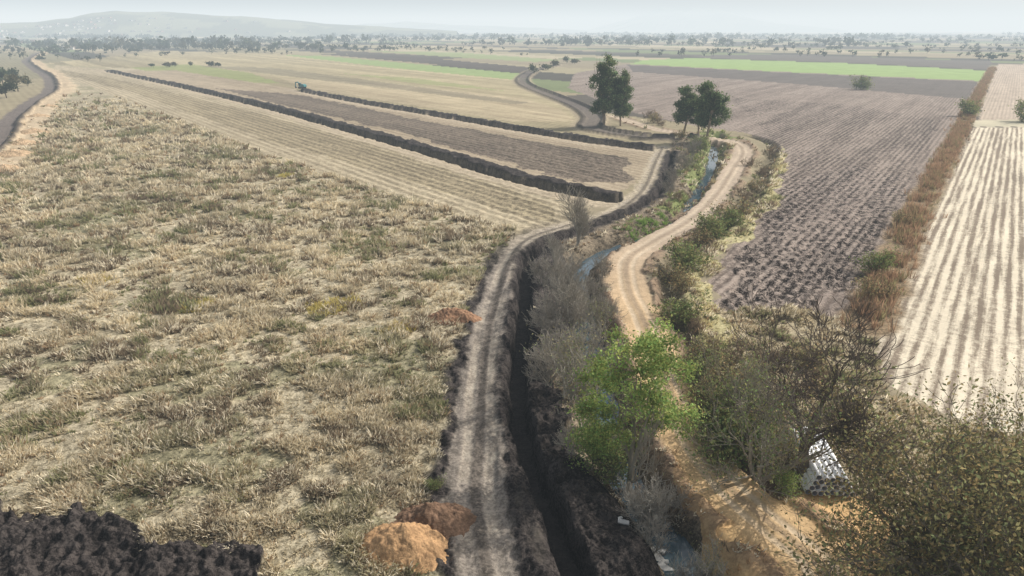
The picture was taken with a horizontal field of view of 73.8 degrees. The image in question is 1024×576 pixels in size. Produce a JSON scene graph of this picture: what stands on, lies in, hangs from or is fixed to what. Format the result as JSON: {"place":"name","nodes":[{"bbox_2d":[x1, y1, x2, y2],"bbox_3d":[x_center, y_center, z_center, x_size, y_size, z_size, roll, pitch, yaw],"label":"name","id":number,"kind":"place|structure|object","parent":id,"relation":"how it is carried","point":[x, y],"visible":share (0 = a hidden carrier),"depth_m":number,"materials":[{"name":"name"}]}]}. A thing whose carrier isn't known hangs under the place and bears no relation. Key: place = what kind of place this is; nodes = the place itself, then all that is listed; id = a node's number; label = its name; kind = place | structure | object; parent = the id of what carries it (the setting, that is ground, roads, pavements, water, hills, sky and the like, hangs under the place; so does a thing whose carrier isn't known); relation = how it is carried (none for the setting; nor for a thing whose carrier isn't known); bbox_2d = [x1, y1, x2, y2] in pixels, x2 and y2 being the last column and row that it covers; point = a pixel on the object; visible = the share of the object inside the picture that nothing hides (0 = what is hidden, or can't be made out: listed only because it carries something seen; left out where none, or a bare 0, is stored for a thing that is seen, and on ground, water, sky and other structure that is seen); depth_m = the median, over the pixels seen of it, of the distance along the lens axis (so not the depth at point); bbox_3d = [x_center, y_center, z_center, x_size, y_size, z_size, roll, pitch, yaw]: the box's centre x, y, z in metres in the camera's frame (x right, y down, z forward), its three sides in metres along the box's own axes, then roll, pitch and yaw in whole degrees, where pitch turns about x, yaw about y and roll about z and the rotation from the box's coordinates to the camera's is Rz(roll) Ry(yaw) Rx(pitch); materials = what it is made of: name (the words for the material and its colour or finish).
{"place":"outdoors","nodes":[
{"label":"outdoors","id":0,"kind":"place"},
{"bbox_2d":[0,11,456,37],"bbox_3d":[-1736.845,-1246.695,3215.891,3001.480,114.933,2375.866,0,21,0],"label":"hill","id":1,"kind":"structure","parent":0,"point":[208,25],"depth_m":2927.38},
{"bbox_2d":[358,21,587,32],"bbox_3d":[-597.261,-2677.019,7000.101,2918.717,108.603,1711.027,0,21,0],"label":"mountain","id":2,"kind":"structure","parent":0,"point":[462,28],"depth_m":6685.71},
{"bbox_2d":[0,31,1023,575],"bbox_3d":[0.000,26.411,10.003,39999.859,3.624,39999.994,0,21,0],"label":"ground","id":3,"kind":"structure","parent":0,"point":[482,133],"depth_m":109.27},
{"bbox_2d":[0,149,39,157],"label":"sand pile","id":4,"kind":"object","parent":3,"relation":"on","point":[11,153],"visible":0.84,"depth_m":159.00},
{"bbox_2d":[11,138,35,144],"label":"sand pile","id":5,"kind":"object","parent":3,"relation":"on","point":[23,141],"visible":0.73,"depth_m":175.53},
{"bbox_2d":[20,128,51,133],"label":"sand pile","id":6,"kind":"object","parent":3,"relation":"on","point":[30,130],"visible":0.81,"depth_m":194.23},
{"bbox_2d":[67,172,671,336],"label":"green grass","id":7,"kind":"structure","parent":3,"relation":"on","point":[642,221],"depth_m":75.84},
{"bbox_2d":[0,41,794,97],"bbox_3d":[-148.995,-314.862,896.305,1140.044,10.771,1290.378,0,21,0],"label":"farmland trees","id":8,"kind":"object","parent":3,"relation":"on","point":[11,76],"visible":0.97,"depth_m":459.73,"materials":[{"name":"green plant"}]},
{"bbox_2d":[355,522,448,575],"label":"sand pile","id":9,"kind":"object","parent":3,"relation":"on","point":[426,546],"visible":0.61,"depth_m":38.45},
{"bbox_2d":[390,502,476,539],"bbox_3d":[-4.997,13.726,41.254,5.980,1.803,4.160,-2,21,-5],"label":"soil pile","id":10,"kind":"object","parent":3,"relation":"on","point":[447,520],"visible":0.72,"depth_m":40.85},
{"bbox_2d":[421,472,447,491],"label":"shrub","id":11,"kind":"object","parent":3,"relation":"on","point":[436,484],"visible":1,"depth_m":44.16,"materials":[{"name":"green plant"}]},
{"bbox_2d":[427,307,481,325],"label":"soil pile","id":12,"kind":"object","parent":3,"relation":"on","point":[454,314],"visible":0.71,"depth_m":69.84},
{"bbox_2d":[0,17,1010,49],"bbox_3d":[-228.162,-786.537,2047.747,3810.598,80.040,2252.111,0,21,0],"label":"village houses","id":13,"kind":"structure","parent":3,"relation":"on","point":[73,24],"depth_m":2725.99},
{"bbox_2d":[0,89,1023,575],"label":"dry grass","id":14,"kind":"structure","parent":3,"relation":"on","point":[228,485],"depth_m":68.19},
{"bbox_2d":[0,31,1023,60],"bbox_3d":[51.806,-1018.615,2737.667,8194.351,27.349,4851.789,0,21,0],"label":"distant trees","id":15,"kind":"object","parent":3,"relation":"on","point":[249,43],"visible":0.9,"depth_m":1268.29,"materials":[{"name":"green plant"}]},
{"bbox_2d":[521,342,564,387],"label":"bare tree","id":16,"kind":"object","parent":3,"relation":"on","point":[536,370],"visible":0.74,"depth_m":55.53,"materials":[{"name":"grey plant"}]},
{"bbox_2d":[523,245,567,286],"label":"bare tree","id":17,"kind":"object","parent":3,"relation":"on","point":[541,272],"visible":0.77,"depth_m":78.04,"materials":[{"name":"grey plant"}]},
{"bbox_2d":[524,291,569,339],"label":"bare tree","id":18,"kind":"object","parent":3,"relation":"on","point":[549,326],"visible":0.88,"depth_m":64.58,"materials":[{"name":"grey plant"}]},
{"bbox_2d":[543,230,566,262],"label":"bare tree","id":19,"kind":"object","parent":3,"relation":"on","point":[549,240],"visible":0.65,"depth_m":85.16,"materials":[{"name":"grey plant"}]},
{"bbox_2d":[530,279,580,328],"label":"bare tree","id":20,"kind":"object","parent":3,"relation":"on","point":[555,305],"visible":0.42,"depth_m":67.97,"materials":[{"name":"grey plant"}]},
{"bbox_2d":[535,315,586,361],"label":"bare tree","id":21,"kind":"object","parent":3,"relation":"on","point":[554,338],"visible":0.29,"depth_m":59.64,"materials":[{"name":"grey plant"}]},
{"bbox_2d":[541,239,588,309],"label":"bare tree","id":22,"kind":"object","parent":3,"relation":"on","point":[571,274],"visible":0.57,"depth_m":72.11,"materials":[{"name":"grey plant"}]},
{"bbox_2d":[524,309,609,399],"bbox_3d":[3.929,5.585,54.180,7.396,7.615,4.863,-3,21,-9],"label":"bare tree","id":23,"kind":"object","parent":3,"relation":"on","point":[579,339],"visible":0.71,"depth_m":53.53,"materials":[{"name":"grey plant"}]},
{"bbox_2d":[550,417,584,456],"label":"bare tree","id":24,"kind":"object","parent":3,"relation":"on","point":[563,439],"visible":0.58,"depth_m":46.79,"materials":[{"name":"grey plant"}]},
{"bbox_2d":[547,264,593,338],"bbox_3d":[5.613,1.238,65.397,4.699,7.834,5.017,2,21,5],"label":"bare tree","id":25,"kind":"object","parent":3,"relation":"on","point":[577,312],"visible":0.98,"depth_m":64.79,"materials":[{"name":"grey plant"}]},
{"bbox_2d":[560,247,587,281],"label":"bare tree","id":26,"kind":"object","parent":3,"relation":"on","point":[578,263],"visible":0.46,"depth_m":80.75,"materials":[{"name":"grey plant"}]},
{"bbox_2d":[562,278,591,326],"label":"bare tree","id":27,"kind":"object","parent":3,"relation":"on","point":[582,298],"visible":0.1,"depth_m":72.37,"materials":[{"name":"grey plant"}]},
{"bbox_2d":[555,182,600,246],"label":"bare willow tree","id":28,"kind":"object","parent":3,"relation":"on","point":[581,223],"visible":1,"depth_m":92.68,"materials":[{"name":"grey plant"}]},
{"bbox_2d":[549,336,626,430],"bbox_3d":[5.296,7.653,50.145,4.863,7.615,7.396,-8,22,-21],"label":"bare tree","id":29,"kind":"object","parent":3,"relation":"on","point":[573,394],"visible":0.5,"depth_m":50.76,"materials":[{"name":"grey plant"}]},
{"bbox_2d":[570,271,611,307],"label":"bare tree","id":30,"kind":"object","parent":3,"relation":"on","point":[592,286],"visible":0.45,"depth_m":76.00,"materials":[{"name":"grey plant"}]},
{"bbox_2d":[562,412,629,474],"bbox_3d":[5.381,10.782,46.627,4.931,5.035,4.485,-11,23,-27],"label":"green shrub","id":31,"kind":"object","parent":3,"relation":"on","point":[595,458],"visible":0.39,"depth_m":46.34,"materials":[{"name":"green plant"}]},
{"bbox_2d":[578,315,626,374],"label":"bare tree","id":32,"kind":"object","parent":3,"relation":"on","point":[595,342],"visible":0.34,"depth_m":60.06,"materials":[{"name":"grey plant"}]},
{"bbox_2d":[590,252,614,277],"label":"bare tree","id":33,"kind":"object","parent":3,"relation":"on","point":[601,264],"visible":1,"depth_m":81.41,"materials":[{"name":"grey plant"}]},
{"bbox_2d":[580,296,627,338],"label":"bare tree","id":34,"kind":"object","parent":3,"relation":"on","point":[597,312],"visible":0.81,"depth_m":68.36,"materials":[{"name":"grey plant"}]},
{"bbox_2d":[585,52,624,124],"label":"eucalyptus tree","id":35,"kind":"object","parent":3,"relation":"on","point":[605,81],"visible":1,"depth_m":204.43,"materials":[{"name":"green plant"}]},
{"bbox_2d":[592,292,622,318],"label":"bare tree","id":36,"kind":"object","parent":3,"relation":"on","point":[612,300],"visible":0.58,"depth_m":71.78,"materials":[{"name":"grey plant"}]},
{"bbox_2d":[578,437,643,491],"bbox_3d":[6.837,11.954,46.929,4.311,3.500,5.160,15,25,34],"label":"shrub","id":37,"kind":"object","parent":3,"relation":"on","point":[610,470],"visible":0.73,"depth_m":46.22,"materials":[{"name":"green plant"}]},
{"bbox_2d":[612,68,634,125],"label":"eucalyptus tree","id":38,"kind":"object","parent":3,"relation":"on","point":[623,107],"visible":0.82,"depth_m":207.09,"materials":[{"name":"green plant"}]},
{"bbox_2d":[606,419,652,456],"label":"shrub","id":39,"kind":"object","parent":3,"relation":"on","point":[628,447],"visible":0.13,"depth_m":50.12,"materials":[{"name":"green plant"}]},
{"bbox_2d":[561,311,710,490],"bbox_3d":[8.216,7.969,44.648,9.338,13.788,7.015,-8,22,-21],"label":"green leafy tree","id":40,"kind":"object","parent":3,"relation":"on","point":[653,347],"visible":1,"depth_m":44.05,"materials":[{"name":"green plant"}]},
{"bbox_2d":[603,472,676,538],"bbox_3d":[8.503,14.041,44.746,2.762,3.121,6.020,-14,25,-33],"label":"dry shrub","id":41,"kind":"object","parent":3,"relation":"on","point":[619,485],"visible":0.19,"depth_m":44.87,"materials":[{"name":"brown plant"}]},
{"bbox_2d":[614,471,674,533],"bbox_3d":[8.042,13.211,41.839,3.763,5.875,3.524,4,21,12],"label":"bare tree","id":42,"kind":"object","parent":3,"relation":"on","point":[632,499],"visible":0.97,"depth_m":41.91,"materials":[{"name":"grey plant"}]},
{"bbox_2d":[627,505,674,555],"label":"bare tree","id":43,"kind":"object","parent":3,"relation":"on","point":[654,529],"visible":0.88,"depth_m":40.45,"materials":[{"name":"grey plant"}]},
{"bbox_2d":[645,111,663,122],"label":"shrub","id":44,"kind":"object","parent":3,"relation":"on","point":[654,114],"visible":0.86,"depth_m":217.17,"materials":[{"name":"brown plant"}]},
{"bbox_2d":[637,480,695,531],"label":"bare tree","id":45,"kind":"object","parent":3,"relation":"on","point":[680,495],"visible":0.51,"depth_m":42.96,"materials":[{"name":"grey plant"}]},
{"bbox_2d":[659,176,676,193],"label":"bare tree","id":46,"kind":"object","parent":3,"relation":"on","point":[671,187],"visible":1,"depth_m":121.98,"materials":[{"name":"grey plant"}]},
{"bbox_2d":[643,259,695,288],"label":"shrub","id":47,"kind":"object","parent":3,"relation":"on","point":[671,279],"visible":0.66,"depth_m":82.23,"materials":[{"name":"green plant"}]},
{"bbox_2d":[661,163,681,182],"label":"bare tree","id":48,"kind":"object","parent":3,"relation":"on","point":[669,174],"visible":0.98,"depth_m":131.18,"materials":[{"name":"grey plant"}]},
{"bbox_2d":[649,288,713,332],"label":"shrub","id":49,"kind":"object","parent":3,"relation":"on","point":[684,312],"visible":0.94,"depth_m":70.21,"materials":[{"name":"green plant"}]},
{"bbox_2d":[672,145,696,169],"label":"shrub","id":50,"kind":"object","parent":3,"relation":"on","point":[686,159],"visible":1,"depth_m":143.12,"materials":[{"name":"grey plant"}]},
{"bbox_2d":[670,85,699,130],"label":"eucalyptus tree","id":51,"kind":"object","parent":3,"relation":"on","point":[683,112],"visible":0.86,"depth_m":187.87,"materials":[{"name":"green plant"}]},
{"bbox_2d":[670,271,701,290],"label":"shrub","id":52,"kind":"object","parent":3,"relation":"on","point":[682,280],"visible":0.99,"depth_m":78.31,"materials":[{"name":"green plant"}]},
{"bbox_2d":[659,235,720,272],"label":"shrub","id":53,"kind":"object","parent":3,"relation":"on","point":[688,256],"visible":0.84,"depth_m":85.54,"materials":[{"name":"green plant"}]},
{"bbox_2d":[665,547,722,575],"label":"bare tree","id":54,"kind":"object","parent":3,"relation":"on","point":[683,573],"visible":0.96,"depth_m":37.77,"materials":[{"name":"grey plant"}]},
{"bbox_2d":[685,135,703,155],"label":"shrub","id":55,"kind":"object","parent":3,"relation":"on","point":[692,147],"visible":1,"depth_m":159.47,"materials":[{"name":"grey plant"}]},
{"bbox_2d":[685,311,706,336],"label":"dry shrub","id":56,"kind":"object","parent":3,"relation":"on","point":[693,321],"visible":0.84,"depth_m":68.47,"materials":[{"name":"green plant"}]},
{"bbox_2d":[677,338,716,361],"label":"shrub","id":57,"kind":"object","parent":3,"relation":"on","point":[699,347],"visible":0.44,"depth_m":62.66,"materials":[{"name":"green plant"}]},
{"bbox_2d":[688,93,705,134],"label":"eucalyptus tree","id":58,"kind":"object","parent":3,"relation":"on","point":[691,120],"visible":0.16,"depth_m":189.86,"materials":[{"name":"green plant"}]},
{"bbox_2d":[678,374,717,409],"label":"shrub","id":59,"kind":"object","parent":3,"relation":"on","point":[693,394],"visible":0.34,"depth_m":55.63,"materials":[{"name":"green plant"}]},
{"bbox_2d":[686,136,710,150],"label":"shrub","id":60,"kind":"object","parent":3,"relation":"on","point":[702,146],"visible":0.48,"depth_m":165.83,"materials":[{"name":"green plant"}]},
{"bbox_2d":[669,340,732,387],"bbox_3d":[15.905,6.987,58.550,6.192,4.200,5.173,1,21,4],"label":"shrub","id":61,"kind":"object","parent":3,"relation":"on","point":[697,361],"visible":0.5,"depth_m":58.18,"materials":[{"name":"green plant"}]},
{"bbox_2d":[678,225,727,247],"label":"shrub","id":62,"kind":"object","parent":3,"relation":"on","point":[702,237],"visible":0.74,"depth_m":96.25,"materials":[{"name":"green plant"}]},
{"bbox_2d":[674,374,741,433],"bbox_3d":[15.555,9.431,51.519,5.604,4.550,6.708,-6,21,-15],"label":"shrub","id":63,"kind":"object","parent":3,"relation":"on","point":[696,402],"visible":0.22,"depth_m":52.12,"materials":[{"name":"green plant"}]},
{"bbox_2d":[685,79,733,142],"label":"eucalyptus tree","id":64,"kind":"object","parent":3,"relation":"on","point":[710,105],"visible":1,"depth_m":176.11,"materials":[{"name":"green plant"}]},
{"bbox_2d":[691,532,730,575],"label":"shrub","id":65,"kind":"object","parent":3,"relation":"on","point":[712,564],"visible":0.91,"depth_m":37.88,"materials":[{"name":"grey plant"}]},
{"bbox_2d":[690,209,733,237],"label":"shrub","id":66,"kind":"object","parent":3,"relation":"on","point":[714,227],"visible":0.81,"depth_m":99.41,"materials":[{"name":"green plant"}]},
{"bbox_2d":[698,353,748,398],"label":"shrub","id":67,"kind":"object","parent":3,"relation":"on","point":[717,370],"visible":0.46,"depth_m":56.31,"materials":[{"name":"green plant"}]},
{"bbox_2d":[687,374,762,456],"bbox_3d":[15.470,9.864,49.664,6.035,4.900,7.224,16,26,36],"label":"shrub","id":68,"kind":"object","parent":3,"relation":"on","point":[723,413],"visible":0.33,"depth_m":49.14,"materials":[{"name":"green plant"}]},
{"bbox_2d":[708,204,750,229],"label":"shrub","id":69,"kind":"object","parent":3,"relation":"on","point":[731,212],"visible":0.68,"depth_m":105.05,"materials":[{"name":"green plant"}]},
{"bbox_2d":[707,194,760,219],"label":"shrub","id":70,"kind":"object","parent":3,"relation":"on","point":[742,208],"visible":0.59,"depth_m":109.90,"materials":[{"name":"green plant"}]},
{"bbox_2d":[703,332,767,370],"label":"dry shrub","id":71,"kind":"object","parent":3,"relation":"on","point":[737,350],"visible":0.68,"depth_m":60.86,"materials":[{"name":"brown plant"}]},
{"bbox_2d":[685,377,792,477],"bbox_3d":[15.652,10.347,47.565,6.897,5.600,8.256,16,26,37],"label":"shrub","id":72,"kind":"object","parent":3,"relation":"on","point":[736,448],"visible":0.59,"depth_m":46.79,"materials":[{"name":"green plant"}]},
{"bbox_2d":[732,186,753,202],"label":"dry shrub","id":73,"kind":"object","parent":3,"relation":"on","point":[741,193],"visible":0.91,"depth_m":121.91,"materials":[{"name":"brown plant"}]},
{"bbox_2d":[693,334,793,426],"bbox_3d":[17.371,7.639,50.886,7.983,7.501,6.389,13,24,30],"label":"tree","id":74,"kind":"object","parent":3,"relation":"on","point":[732,376],"visible":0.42,"depth_m":50.53,"materials":[{"name":"green plant"}]},
{"bbox_2d":[723,365,785,412],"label":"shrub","id":75,"kind":"object","parent":3,"relation":"on","point":[761,383],"visible":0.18,"depth_m":52.02,"materials":[{"name":"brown plant"}]},
{"bbox_2d":[724,356,788,393],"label":"shrub","id":76,"kind":"object","parent":3,"relation":"on","point":[755,372],"visible":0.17,"depth_m":56.06,"materials":[{"name":"green plant"}]},
{"bbox_2d":[746,179,770,191],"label":"shrub","id":77,"kind":"object","parent":3,"relation":"on","point":[751,186],"visible":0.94,"depth_m":129.99,"materials":[{"name":"green plant"}]},
{"bbox_2d":[726,408,826,475],"bbox_3d":[18.471,10.086,48.003,6.699,4.209,6.671,10,23,24],"label":"shrub","id":78,"kind":"object","parent":3,"relation":"on","point":[790,460],"visible":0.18,"depth_m":46.39,"materials":[{"name":"green plant"}]},
{"bbox_2d":[760,343,803,372],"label":"dry shrub","id":79,"kind":"object","parent":3,"relation":"on","point":[778,355],"visible":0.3,"depth_m":60.27,"materials":[{"name":"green plant"}]},
{"bbox_2d":[663,327,905,526],"bbox_3d":[15.984,9.193,41.100,12.876,12.099,10.305,5,21,12],"label":"leafy willow tree","id":80,"kind":"object","parent":3,"relation":"on","point":[759,473],"visible":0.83,"depth_m":41.58,"materials":[{"name":"green plant"}]},
{"bbox_2d":[769,464,804,505],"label":"green shrub","id":81,"kind":"object","parent":3,"relation":"on","point":[786,481],"visible":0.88,"depth_m":43.45,"materials":[{"name":"green plant"}]},
{"bbox_2d":[776,418,799,461],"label":"shrub","id":82,"kind":"object","parent":3,"relation":"on","point":[789,439],"visible":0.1,"depth_m":47.37,"materials":[{"name":"green plant"}]},
{"bbox_2d":[762,384,814,425],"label":"shrub","id":83,"kind":"object","parent":3,"relation":"on","point":[779,406],"visible":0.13,"depth_m":52.29,"materials":[{"name":"green plant"}]},
{"bbox_2d":[775,339,836,372],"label":"shrub","id":84,"kind":"object","parent":3,"relation":"on","point":[817,357],"visible":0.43,"depth_m":60.28,"materials":[{"name":"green plant"}]},
{"bbox_2d":[790,364,839,395],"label":"dry shrub","id":85,"kind":"object","parent":3,"relation":"on","point":[818,370],"visible":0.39,"depth_m":56.18,"materials":[{"name":"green plant"}]},
{"bbox_2d":[709,285,929,483],"bbox_3d":[17.375,6.688,43.149,10.262,13.524,15.640,-6,22,-16],"label":"bare tree","id":86,"kind":"object","parent":3,"relation":"on","point":[823,433],"visible":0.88,"depth_m":41.33,"materials":[{"name":"brown plant"}]},
{"bbox_2d":[787,426,855,496],"bbox_3d":[20.669,11.625,46.306,3.200,1.490,6.269,2,21,6],"label":"pipe stack","id":87,"kind":"object","parent":3,"relation":"on","point":[815,488],"visible":0.3,"depth_m":43.93,"materials":[{"name":"white plastic"}]},
{"bbox_2d":[849,74,875,89],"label":"shrub","id":88,"kind":"object","parent":3,"relation":"on","point":[860,84],"visible":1,"depth_m":337.55,"materials":[{"name":"green plant"}]},
{"bbox_2d":[845,293,883,313],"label":"dry shrub","id":89,"kind":"object","parent":3,"relation":"on","point":[860,305],"visible":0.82,"depth_m":72.22,"materials":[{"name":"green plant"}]},
{"bbox_2d":[848,243,903,275],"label":"shrub","id":90,"kind":"object","parent":3,"relation":"on","point":[879,260],"visible":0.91,"depth_m":83.19,"materials":[{"name":"green plant"}]},
{"bbox_2d":[849,272,902,298],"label":"shrub","id":91,"kind":"object","parent":3,"relation":"on","point":[870,286],"visible":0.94,"depth_m":75.54,"materials":[{"name":"brown plant"}]},
{"bbox_2d":[853,424,908,469],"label":"dry shrub","id":92,"kind":"object","parent":3,"relation":"on","point":[883,445],"visible":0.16,"depth_m":47.46,"materials":[{"name":"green plant"}]},
{"bbox_2d":[757,353,1023,575],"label":"sparse leaf tree","id":93,"kind":"object","parent":3,"relation":"on","point":[936,563],"visible":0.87,"depth_m":32.97,"materials":[{"name":"green plant"}]},
{"bbox_2d":[887,208,923,224],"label":"shrub","id":94,"kind":"object","parent":3,"relation":"on","point":[898,216],"visible":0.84,"depth_m":103.50,"materials":[{"name":"brown plant"}]},
{"bbox_2d":[840,66,995,332],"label":"dry reed hedge","id":95,"kind":"object","parent":3,"relation":"on","point":[954,141],"visible":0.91,"depth_m":108.59,"materials":[{"name":"brown plant"}]},
{"bbox_2d":[869,386,1023,575],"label":"sparse leaf tree","id":96,"kind":"object","parent":3,"relation":"on","point":[992,484],"visible":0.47,"depth_m":32.13,"materials":[{"name":"green plant"}]},
{"bbox_2d":[954,96,984,114],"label":"shrub","id":97,"kind":"object","parent":3,"relation":"on","point":[969,107],"visible":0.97,"depth_m":234.11,"materials":[{"name":"green plant"}]},
{"bbox_2d":[916,353,1023,574],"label":"sparse leaf tree","id":98,"kind":"object","parent":3,"relation":"on","point":[990,444],"visible":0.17,"depth_m":38.72,"materials":[{"name":"green plant"}]},
{"bbox_2d":[1012,97,1023,121],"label":"shrub","id":99,"kind":"object","parent":3,"relation":"on","point":[1020,108],"visible":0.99,"depth_m":220.32,"materials":[{"name":"green plant"}]},
{"bbox_2d":[0,0,1023,30],"label":"sky","id":100,"kind":"structure","parent":0,"point":[851,15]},
{"bbox_2d":[442,146,669,575],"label":"dirt track","id":101,"kind":"structure","parent":0,"point":[476,474],"depth_m":51.81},
{"bbox_2d":[519,67,691,137],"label":"dirt track","id":102,"kind":"structure","parent":0,"point":[592,122],"depth_m":245.67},
{"bbox_2d":[574,146,717,575],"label":"canal water","id":103,"kind":"structure","parent":0,"point":[679,542],"depth_m":47.88,"materials":[{"name":"blue liquid"}]},
{"bbox_2d":[588,7,848,31],"bbox_3d":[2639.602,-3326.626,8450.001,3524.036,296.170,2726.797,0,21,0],"label":"mountain","id":104,"kind":"structure","parent":0,"point":[678,19],"depth_m":8002.81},
{"bbox_2d":[605,116,865,575],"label":"dirt road","id":105,"kind":"structure","parent":0,"point":[750,512],"depth_m":48.97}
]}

